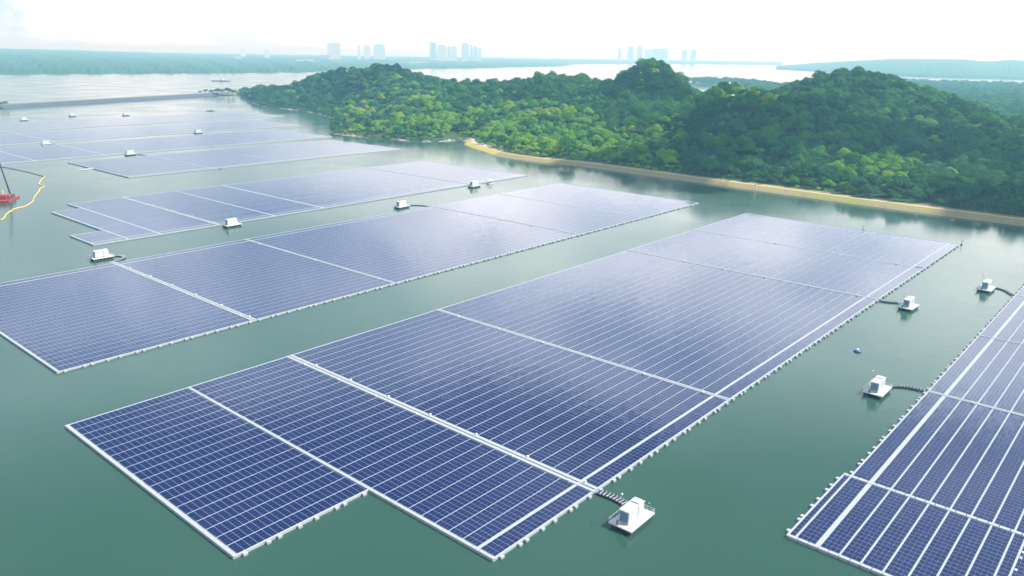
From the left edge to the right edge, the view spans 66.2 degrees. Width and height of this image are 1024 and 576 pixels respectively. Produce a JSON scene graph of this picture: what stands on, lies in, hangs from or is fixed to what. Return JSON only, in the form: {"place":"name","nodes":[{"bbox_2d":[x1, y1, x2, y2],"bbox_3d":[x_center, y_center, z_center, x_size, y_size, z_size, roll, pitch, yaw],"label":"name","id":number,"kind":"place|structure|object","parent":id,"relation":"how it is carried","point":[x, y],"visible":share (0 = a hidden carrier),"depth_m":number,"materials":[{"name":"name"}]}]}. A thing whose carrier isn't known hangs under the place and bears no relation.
{"place":"outdoors","nodes":[
{"label":"outdoors","id":0,"kind":"place"},
{"bbox_2d":[238,94,456,141],"bbox_3d":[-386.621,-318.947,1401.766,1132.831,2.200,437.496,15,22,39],"label":"beach","id":1,"kind":"structure","parent":0,"point":[358,135],"depth_m":970.84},
{"bbox_2d":[0,48,780,73],"bbox_3d":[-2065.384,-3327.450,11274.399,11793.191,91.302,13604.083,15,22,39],"label":"shore","id":2,"kind":"structure","parent":0,"point":[30,61],"depth_m":5601.79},
{"bbox_2d":[327,42,340,58],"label":"apartment tower","id":3,"kind":"structure","parent":2,"relation":"on","point":[334,51],"depth_m":8188.14,"materials":[{"name":"concrete"}]},
{"bbox_2d":[363,45,369,58],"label":"apartment tower","id":4,"kind":"structure","parent":2,"relation":"on","point":[366,48],"depth_m":8763.73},
{"bbox_2d":[373,44,384,59],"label":"apartment tower","id":5,"kind":"structure","parent":2,"relation":"on","point":[379,51],"depth_m":8657.17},
{"bbox_2d":[429,41,436,58],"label":"apartment tower","id":6,"kind":"structure","parent":2,"relation":"on","point":[433,49],"depth_m":7695.09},
{"bbox_2d":[437,44,445,59],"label":"apartment tower","id":7,"kind":"structure","parent":2,"relation":"on","point":[441,51],"depth_m":8094.09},
{"bbox_2d":[451,46,456,59],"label":"apartment tower","id":8,"kind":"structure","parent":2,"relation":"on","point":[453,52],"depth_m":8106.52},
{"bbox_2d":[461,42,468,60],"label":"apartment tower","id":9,"kind":"structure","parent":2,"relation":"on","point":[464,51],"depth_m":8239.43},
{"bbox_2d":[627,46,633,61],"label":"apartment tower","id":10,"kind":"structure","parent":2,"relation":"on","point":[630,53],"depth_m":11511.02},
{"bbox_2d":[636,46,642,60],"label":"apartment tower","id":11,"kind":"structure","parent":2,"relation":"on","point":[639,52],"depth_m":11488.55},
{"bbox_2d":[652,48,659,60],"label":"apartment tower","id":12,"kind":"structure","parent":2,"relation":"on","point":[656,53],"depth_m":11813.21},
{"bbox_2d":[659,48,667,61],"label":"apartment tower","id":13,"kind":"structure","parent":2,"relation":"on","point":[663,54],"depth_m":11796.56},
{"bbox_2d":[690,49,695,62],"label":"apartment tower","id":14,"kind":"structure","parent":2,"relation":"on","point":[693,56],"depth_m":11011.42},
{"bbox_2d":[464,139,498,154],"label":"sandy beach","id":15,"kind":"structure","parent":0,"point":[478,147],"depth_m":852.23,"materials":[{"name":"sand"}]},
{"bbox_2d":[0,50,1023,575],"bbox_3d":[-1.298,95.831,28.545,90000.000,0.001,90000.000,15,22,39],"label":"water","id":16,"kind":"structure","parent":0,"point":[738,484],"depth_m":257.65,"materials":[{"name":"liquid"}]},
{"bbox_2d":[0,164,19,201],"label":"work barge","id":17,"kind":"object","parent":16,"relation":"on","point":[9,197],"visible":1,"depth_m":534.44,"materials":[{"name":"red paint"}]},
{"bbox_2d":[0,167,44,219],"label":"floating boom","id":18,"kind":"object","parent":16,"relation":"on","point":[33,197],"visible":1,"depth_m":546.23,"materials":[{"name":"yellow plastic"}]},
{"bbox_2d":[89,244,113,260],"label":"inverter barge","id":19,"kind":"object","parent":16,"relation":"on","point":[100,254],"visible":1,"depth_m":387.28,"materials":[{"name":"white paint"}]},
{"bbox_2d":[0,92,231,108],"bbox_3d":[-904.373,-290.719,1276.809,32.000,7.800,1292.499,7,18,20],"label":"dam","id":20,"kind":"structure","parent":16,"relation":"in","point":[45,103],"depth_m":1532.29,"materials":[{"name":"concrete"}]},
{"bbox_2d":[0,111,282,131],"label":"floating solar array","id":21,"kind":"object","parent":16,"relation":"on","point":[56,124],"visible":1,"depth_m":1124.95,"materials":[{"name":"blue glass"}]},
{"bbox_2d":[0,120,301,145],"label":"floating solar array","id":22,"kind":"object","parent":16,"relation":"on","point":[69,135],"visible":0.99,"depth_m":983.26,"materials":[{"name":"blue glass"}]},
{"bbox_2d":[0,129,331,163],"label":"floating solar array","id":23,"kind":"object","parent":16,"relation":"on","point":[9,155],"visible":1,"depth_m":846.62,"materials":[{"name":"blue glass"}]},
{"bbox_2d":[221,218,241,227],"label":"inverter barge","id":24,"kind":"object","parent":16,"relation":"on","point":[231,222],"visible":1,"depth_m":463.47,"materials":[{"name":"white paint"}]},
{"bbox_2d":[68,140,400,177],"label":"floating solar array","id":25,"kind":"object","parent":16,"relation":"on","point":[140,166],"visible":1,"depth_m":755.70,"materials":[{"name":"blue glass"}]},
{"bbox_2d":[51,161,527,245],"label":"floating solar array","id":26,"kind":"object","parent":16,"relation":"on","point":[140,216],"visible":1,"depth_m":549.05,"materials":[{"name":"blue glass"}]},
{"bbox_2d":[0,183,698,373],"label":"floating solar array","id":27,"kind":"object","parent":16,"relation":"on","point":[65,321],"visible":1,"depth_m":368.91,"materials":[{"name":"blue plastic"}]},
{"bbox_2d":[393,196,409,208],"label":"inverter barge","id":28,"kind":"object","parent":16,"relation":"on","point":[401,204],"visible":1,"depth_m":525.67,"materials":[{"name":"white paint"}]},
{"bbox_2d":[65,213,958,561],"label":"floating solar array","id":29,"kind":"object","parent":16,"relation":"on","point":[481,385],"visible":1,"depth_m":239.81,"materials":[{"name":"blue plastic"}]},
{"bbox_2d":[596,488,626,505],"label":"cable float chain","id":30,"kind":"object","parent":16,"relation":"on","point":[610,496],"visible":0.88,"depth_m":184.87,"materials":[{"name":"black plastic"}]},
{"bbox_2d":[608,493,654,534],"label":"inverter barge","id":31,"kind":"object","parent":16,"relation":"on","point":[632,516],"visible":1,"depth_m":173.38,"materials":[{"name":"white paint"}]},
{"bbox_2d":[862,370,891,398],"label":"inverter barge","id":32,"kind":"object","parent":16,"relation":"on","point":[878,387],"visible":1,"depth_m":243.31,"materials":[{"name":"white paint"}]},
{"bbox_2d":[786,283,1023,575],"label":"floating solar array","id":33,"kind":"object","parent":16,"relation":"on","point":[991,340],"visible":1,"depth_m":191.49,"materials":[{"name":"blue plastic"}]},
{"bbox_2d":[887,384,924,391],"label":"cable float chain","id":34,"kind":"object","parent":16,"relation":"on","point":[908,387],"visible":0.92,"depth_m":248.94,"materials":[{"name":"black plastic"}]},
{"bbox_2d":[897,291,919,311],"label":"inverter barge","id":35,"kind":"object","parent":16,"relation":"on","point":[909,304],"visible":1,"depth_m":326.67,"materials":[{"name":"white paint"}]},
{"bbox_2d":[976,274,995,293],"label":"inverter barge","id":36,"kind":"object","parent":16,"relation":"on","point":[985,285],"visible":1,"depth_m":353.90,"materials":[{"name":"white paint"}]},
{"bbox_2d":[0,0,1023,60],"label":"sky","id":37,"kind":"structure","parent":0,"point":[853,30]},
{"bbox_2d":[240,72,1023,216],"bbox_3d":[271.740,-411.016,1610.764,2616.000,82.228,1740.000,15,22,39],"label":"hills","id":38,"kind":"structure","parent":0,"point":[729,107],"depth_m":781.94,"materials":[{"name":"plant"}]},
{"bbox_2d":[475,118,487,127],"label":"broadleaf tree","id":39,"kind":"object","parent":38,"relation":"on","point":[481,122],"visible":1,"depth_m":964.53,"materials":[{"name":"green plant"}]},
{"bbox_2d":[556,135,576,152],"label":"broadleaf tree","id":40,"kind":"object","parent":38,"relation":"on","point":[568,141],"visible":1,"depth_m":772.88,"materials":[{"name":"green plant"}]},
{"bbox_2d":[247,65,1023,191],"bbox_3d":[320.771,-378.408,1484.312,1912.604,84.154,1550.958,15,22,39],"label":"forest","id":41,"kind":"object","parent":38,"relation":"on","point":[537,129],"visible":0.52,"depth_m":936.73,"materials":[{"name":"green plant"}]},
{"bbox_2d":[644,112,661,124],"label":"broadleaf tree","id":42,"kind":"object","parent":38,"relation":"on","point":[654,117],"visible":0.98,"depth_m":818.61,"materials":[{"name":"green plant"}]},
{"bbox_2d":[648,124,663,138],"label":"broadleaf tree","id":43,"kind":"object","parent":38,"relation":"on","point":[655,127],"visible":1,"depth_m":801.00,"materials":[{"name":"green plant"}]},
{"bbox_2d":[653,142,670,149],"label":"broadleaf tree","id":44,"kind":"object","parent":38,"relation":"on","point":[661,145],"visible":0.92,"depth_m":748.14,"materials":[{"name":"green plant"}]},
{"bbox_2d":[695,131,713,148],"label":"broadleaf tree","id":45,"kind":"object","parent":38,"relation":"on","point":[703,136],"visible":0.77,"depth_m":742.15,"materials":[{"name":"green plant"}]},
{"bbox_2d":[703,136,726,148],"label":"broadleaf tree","id":46,"kind":"object","parent":38,"relation":"on","point":[714,141],"visible":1,"depth_m":722.03,"materials":[{"name":"green plant"}]},
{"bbox_2d":[716,133,734,145],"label":"broadleaf tree","id":47,"kind":"object","parent":38,"relation":"on","point":[727,138],"visible":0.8,"depth_m":728.32,"materials":[{"name":"green plant"}]},
{"bbox_2d":[720,162,733,176],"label":"broadleaf tree","id":48,"kind":"object","parent":38,"relation":"on","point":[726,165],"visible":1,"depth_m":654.54,"materials":[{"name":"green plant"}]},
{"bbox_2d":[732,134,757,153],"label":"broadleaf tree","id":49,"kind":"object","parent":38,"relation":"on","point":[743,139],"visible":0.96,"depth_m":716.51,"materials":[{"name":"green plant"}]},
{"bbox_2d":[738,155,763,170],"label":"broadleaf tree","id":50,"kind":"object","parent":38,"relation":"on","point":[748,160],"visible":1,"depth_m":653.62,"materials":[{"name":"green plant"}]},
{"bbox_2d":[760,92,777,101],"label":"broadleaf tree","id":51,"kind":"object","parent":38,"relation":"on","point":[768,96],"visible":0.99,"depth_m":787.14,"materials":[{"name":"green plant"}]},
{"bbox_2d":[761,129,780,146],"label":"broadleaf tree","id":52,"kind":"object","parent":38,"relation":"on","point":[771,133],"visible":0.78,"depth_m":720.14,"materials":[{"name":"green plant"}]},
{"bbox_2d":[769,143,786,158],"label":"broadleaf tree","id":53,"kind":"object","parent":38,"relation":"on","point":[781,148],"visible":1,"depth_m":694.75,"materials":[{"name":"green plant"}]},
{"bbox_2d":[770,166,786,182],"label":"broadleaf tree","id":54,"kind":"object","parent":38,"relation":"on","point":[775,169],"visible":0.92,"depth_m":630.75,"materials":[{"name":"green plant"}]},
{"bbox_2d":[779,105,796,117],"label":"broadleaf tree","id":55,"kind":"object","parent":38,"relation":"on","point":[787,109],"visible":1,"depth_m":759.76,"materials":[{"name":"green plant"}]},
{"bbox_2d":[786,144,810,154],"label":"broadleaf tree","id":56,"kind":"object","parent":38,"relation":"on","point":[796,149],"visible":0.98,"depth_m":680.46,"materials":[{"name":"green plant"}]},
{"bbox_2d":[793,168,811,184],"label":"broadleaf tree","id":57,"kind":"object","parent":38,"relation":"on","point":[803,172],"visible":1,"depth_m":618.74,"materials":[{"name":"green plant"}]},
{"bbox_2d":[797,110,813,121],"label":"broadleaf tree","id":58,"kind":"object","parent":38,"relation":"on","point":[803,115],"visible":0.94,"depth_m":744.10,"materials":[{"name":"green plant"}]},
{"bbox_2d":[796,162,815,182],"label":"broadleaf tree","id":59,"kind":"object","parent":38,"relation":"on","point":[806,165],"visible":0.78,"depth_m":622.64,"materials":[{"name":"green plant"}]},
{"bbox_2d":[797,106,819,121],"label":"broadleaf tree","id":60,"kind":"object","parent":38,"relation":"on","point":[810,109],"visible":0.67,"depth_m":766.27,"materials":[{"name":"green plant"}]},
{"bbox_2d":[809,145,827,162],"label":"broadleaf tree","id":61,"kind":"object","parent":38,"relation":"on","point":[819,151],"visible":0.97,"depth_m":682.68,"materials":[{"name":"green plant"}]},
{"bbox_2d":[811,164,826,178],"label":"broadleaf tree","id":62,"kind":"object","parent":38,"relation":"on","point":[819,170],"visible":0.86,"depth_m":618.26,"materials":[{"name":"green plant"}]},
{"bbox_2d":[815,163,833,180],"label":"broadleaf tree","id":63,"kind":"object","parent":38,"relation":"on","point":[826,167],"visible":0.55,"depth_m":630.80,"materials":[{"name":"green plant"}]},
{"bbox_2d":[818,98,839,116],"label":"broadleaf tree","id":64,"kind":"object","parent":38,"relation":"on","point":[831,103],"visible":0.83,"depth_m":805.03,"materials":[{"name":"green plant"}]},
{"bbox_2d":[824,129,848,143],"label":"broadleaf tree","id":65,"kind":"object","parent":38,"relation":"on","point":[837,134],"visible":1,"depth_m":711.27,"materials":[{"name":"green plant"}]},
{"bbox_2d":[835,166,856,176],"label":"broadleaf tree","id":66,"kind":"object","parent":38,"relation":"on","point":[840,171],"visible":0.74,"depth_m":615.03,"materials":[{"name":"green plant"}]},
{"bbox_2d":[839,170,859,177],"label":"broadleaf tree","id":67,"kind":"object","parent":38,"relation":"on","point":[848,173],"visible":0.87,"depth_m":610.10,"materials":[{"name":"green plant"}]},
{"bbox_2d":[844,156,861,165],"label":"broadleaf tree","id":68,"kind":"object","parent":38,"relation":"on","point":[853,160],"visible":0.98,"depth_m":653.56,"materials":[{"name":"green plant"}]},
{"bbox_2d":[850,177,869,186],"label":"broadleaf tree","id":69,"kind":"object","parent":38,"relation":"on","point":[859,181],"visible":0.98,"depth_m":581.33,"materials":[{"name":"green plant"}]},
{"bbox_2d":[862,173,878,192],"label":"broadleaf tree","id":70,"kind":"object","parent":38,"relation":"on","point":[870,177],"visible":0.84,"depth_m":587.74,"materials":[{"name":"green plant"}]},
{"bbox_2d":[870,175,888,188],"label":"broadleaf tree","id":71,"kind":"object","parent":38,"relation":"on","point":[880,180],"visible":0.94,"depth_m":585.21,"materials":[{"name":"green plant"}]},
{"bbox_2d":[879,146,895,153],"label":"broadleaf tree","id":72,"kind":"object","parent":38,"relation":"on","point":[885,149],"visible":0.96,"depth_m":710.65,"materials":[{"name":"green plant"}]},
{"bbox_2d":[885,162,901,171],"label":"broadleaf tree","id":73,"kind":"object","parent":38,"relation":"on","point":[893,166],"visible":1,"depth_m":637.62,"materials":[{"name":"green plant"}]},
{"bbox_2d":[885,156,904,172],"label":"broadleaf tree","id":74,"kind":"object","parent":38,"relation":"on","point":[896,159],"visible":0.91,"depth_m":657.38,"materials":[{"name":"green plant"}]},
{"bbox_2d":[889,175,911,187],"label":"broadleaf tree","id":75,"kind":"object","parent":38,"relation":"on","point":[903,180],"visible":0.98,"depth_m":571.35,"materials":[{"name":"green plant"}]},
{"bbox_2d":[892,108,908,118],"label":"broadleaf tree","id":76,"kind":"object","parent":38,"relation":"on","point":[899,113],"visible":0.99,"depth_m":838.33,"materials":[{"name":"green plant"}]},
{"bbox_2d":[899,163,914,171],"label":"broadleaf tree","id":77,"kind":"object","parent":38,"relation":"on","point":[907,167],"visible":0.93,"depth_m":636.99,"materials":[{"name":"green plant"}]},
{"bbox_2d":[904,143,926,151],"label":"broadleaf tree","id":78,"kind":"object","parent":38,"relation":"on","point":[918,147],"visible":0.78,"depth_m":720.94,"materials":[{"name":"green plant"}]},
{"bbox_2d":[906,157,924,165],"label":"broadleaf tree","id":79,"kind":"object","parent":38,"relation":"on","point":[917,162],"visible":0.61,"depth_m":676.51,"materials":[{"name":"green plant"}]},
{"bbox_2d":[907,167,927,178],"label":"broadleaf tree","id":80,"kind":"object","parent":38,"relation":"on","point":[917,173],"visible":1,"depth_m":606.11,"materials":[{"name":"green plant"}]},
{"bbox_2d":[908,136,930,145],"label":"broadleaf tree","id":81,"kind":"object","parent":38,"relation":"on","point":[922,141],"visible":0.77,"depth_m":733.73,"materials":[{"name":"green plant"}]},
{"bbox_2d":[911,179,928,187],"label":"broadleaf tree","id":82,"kind":"object","parent":38,"relation":"on","point":[921,183],"visible":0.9,"depth_m":582.73,"materials":[{"name":"green plant"}]},
{"bbox_2d":[914,94,933,103],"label":"broadleaf tree","id":83,"kind":"object","parent":38,"relation":"on","point":[922,98],"visible":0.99,"depth_m":868.24,"materials":[{"name":"green plant"}]},
{"bbox_2d":[923,188,935,201],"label":"broadleaf tree","id":84,"kind":"object","parent":38,"relation":"on","point":[929,191],"visible":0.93,"depth_m":555.02,"materials":[{"name":"green plant"}]},
{"bbox_2d":[929,173,951,197],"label":"broadleaf tree","id":85,"kind":"object","parent":38,"relation":"on","point":[937,179],"visible":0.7,"depth_m":567.76,"materials":[{"name":"green plant"}]},
{"bbox_2d":[937,180,959,202],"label":"broadleaf tree","id":86,"kind":"object","parent":38,"relation":"on","point":[946,185],"visible":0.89,"depth_m":553.28,"materials":[{"name":"green plant"}]},
{"bbox_2d":[942,119,960,127],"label":"broadleaf tree","id":87,"kind":"object","parent":38,"relation":"on","point":[950,123],"visible":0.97,"depth_m":790.83,"materials":[{"name":"green plant"}]},
{"bbox_2d":[943,108,961,118],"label":"broadleaf tree","id":88,"kind":"object","parent":38,"relation":"on","point":[951,112],"visible":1,"depth_m":825.75,"materials":[{"name":"green plant"}]},
{"bbox_2d":[947,96,967,105],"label":"broadleaf tree","id":89,"kind":"object","parent":38,"relation":"on","point":[955,100],"visible":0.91,"depth_m":864.86,"materials":[{"name":"green plant"}]},
{"bbox_2d":[947,176,968,200],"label":"broadleaf tree","id":90,"kind":"object","parent":38,"relation":"on","point":[957,179],"visible":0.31,"depth_m":558.08,"materials":[{"name":"green plant"}]},
{"bbox_2d":[946,154,970,167],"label":"broadleaf tree","id":91,"kind":"object","parent":38,"relation":"on","point":[961,161],"visible":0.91,"depth_m":658.77,"materials":[{"name":"green plant"}]},
{"bbox_2d":[968,165,988,172],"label":"broadleaf tree","id":92,"kind":"object","parent":38,"relation":"on","point":[980,169],"visible":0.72,"depth_m":617.46,"materials":[{"name":"green plant"}]},
{"bbox_2d":[972,158,994,167],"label":"broadleaf tree","id":93,"kind":"object","parent":38,"relation":"on","point":[988,163],"visible":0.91,"depth_m":648.43,"materials":[{"name":"green plant"}]},
{"bbox_2d":[981,187,998,204],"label":"broadleaf tree","id":94,"kind":"object","parent":38,"relation":"on","point":[990,191],"visible":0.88,"depth_m":547.47,"materials":[{"name":"green plant"}]},
{"bbox_2d":[985,116,1001,126],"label":"broadleaf tree","id":95,"kind":"object","parent":38,"relation":"on","point":[993,119],"visible":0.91,"depth_m":783.79,"materials":[{"name":"green plant"}]},
{"bbox_2d":[995,122,1010,130],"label":"broadleaf tree","id":96,"kind":"object","parent":38,"relation":"on","point":[1002,126],"visible":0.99,"depth_m":770.87,"materials":[{"name":"green plant"}]},
{"bbox_2d":[1009,118,1023,128],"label":"broadleaf tree","id":97,"kind":"object","parent":38,"relation":"on","point":[1020,123],"visible":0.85,"depth_m":783.18,"materials":[{"name":"green plant"}]},
{"bbox_2d":[689,82,741,95],"bbox_3d":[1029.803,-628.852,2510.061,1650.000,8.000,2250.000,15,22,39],"label":"lowland","id":98,"kind":"structure","parent":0,"point":[702,84],"depth_m":2849.05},
{"bbox_2d":[463,140,1023,225],"bbox_3d":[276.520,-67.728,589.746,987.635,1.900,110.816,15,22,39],"label":"stone bank","id":99,"kind":"structure","parent":0,"point":[925,212],"depth_m":606.58,"materials":[{"name":"stone"}]},
{"bbox_2d":[465,138,1023,223],"bbox_3d":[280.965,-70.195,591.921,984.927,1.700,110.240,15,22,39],"label":"grass bank","id":100,"kind":"structure","parent":0,"point":[999,218],"depth_m":620.88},
{"bbox_2d":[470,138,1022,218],"bbox_3d":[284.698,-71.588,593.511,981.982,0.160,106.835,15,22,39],"label":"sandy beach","id":101,"kind":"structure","parent":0,"point":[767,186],"depth_m":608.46,"materials":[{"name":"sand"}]},
{"bbox_2d":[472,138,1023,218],"bbox_3d":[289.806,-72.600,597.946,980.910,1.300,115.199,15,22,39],"label":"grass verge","id":102,"kind":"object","parent":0,"point":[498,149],"depth_m":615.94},
{"bbox_2d":[622,148,639,165],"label":"broadleaf tree","id":103,"kind":"object","parent":102,"relation":"on","point":[631,153],"visible":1,"depth_m":715.28,"materials":[{"name":"green plant"}]},
{"bbox_2d":[700,157,720,175],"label":"broadleaf tree","id":104,"kind":"object","parent":102,"relation":"on","point":[713,163],"visible":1,"depth_m":658.58,"materials":[{"name":"green plant"}]},
{"bbox_2d":[902,189,917,201],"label":"broadleaf tree","id":105,"kind":"object","parent":102,"relation":"on","point":[911,192],"visible":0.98,"depth_m":555.09,"materials":[{"name":"green plant"}]},
{"bbox_2d":[978,198,995,211],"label":"broadleaf tree","id":106,"kind":"object","parent":102,"relation":"on","point":[983,201],"visible":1,"depth_m":522.26,"materials":[{"name":"green plant"}]},
{"bbox_2d":[1003,197,1023,214],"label":"broadleaf tree","id":107,"kind":"object","parent":102,"relation":"on","point":[1018,201],"visible":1,"depth_m":509.98,"materials":[{"name":"green plant"}]},
{"bbox_2d":[807,192,873,204],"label":"bright lawn","id":108,"kind":"structure","parent":0,"point":[854,200],"depth_m":574.13,"materials":[{"name":"plant"}]},
{"bbox_2d":[776,59,1023,79],"bbox_3d":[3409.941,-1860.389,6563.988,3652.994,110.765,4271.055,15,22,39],"label":"hills","id":109,"kind":"structure","parent":0,"point":[965,68],"depth_m":5164.42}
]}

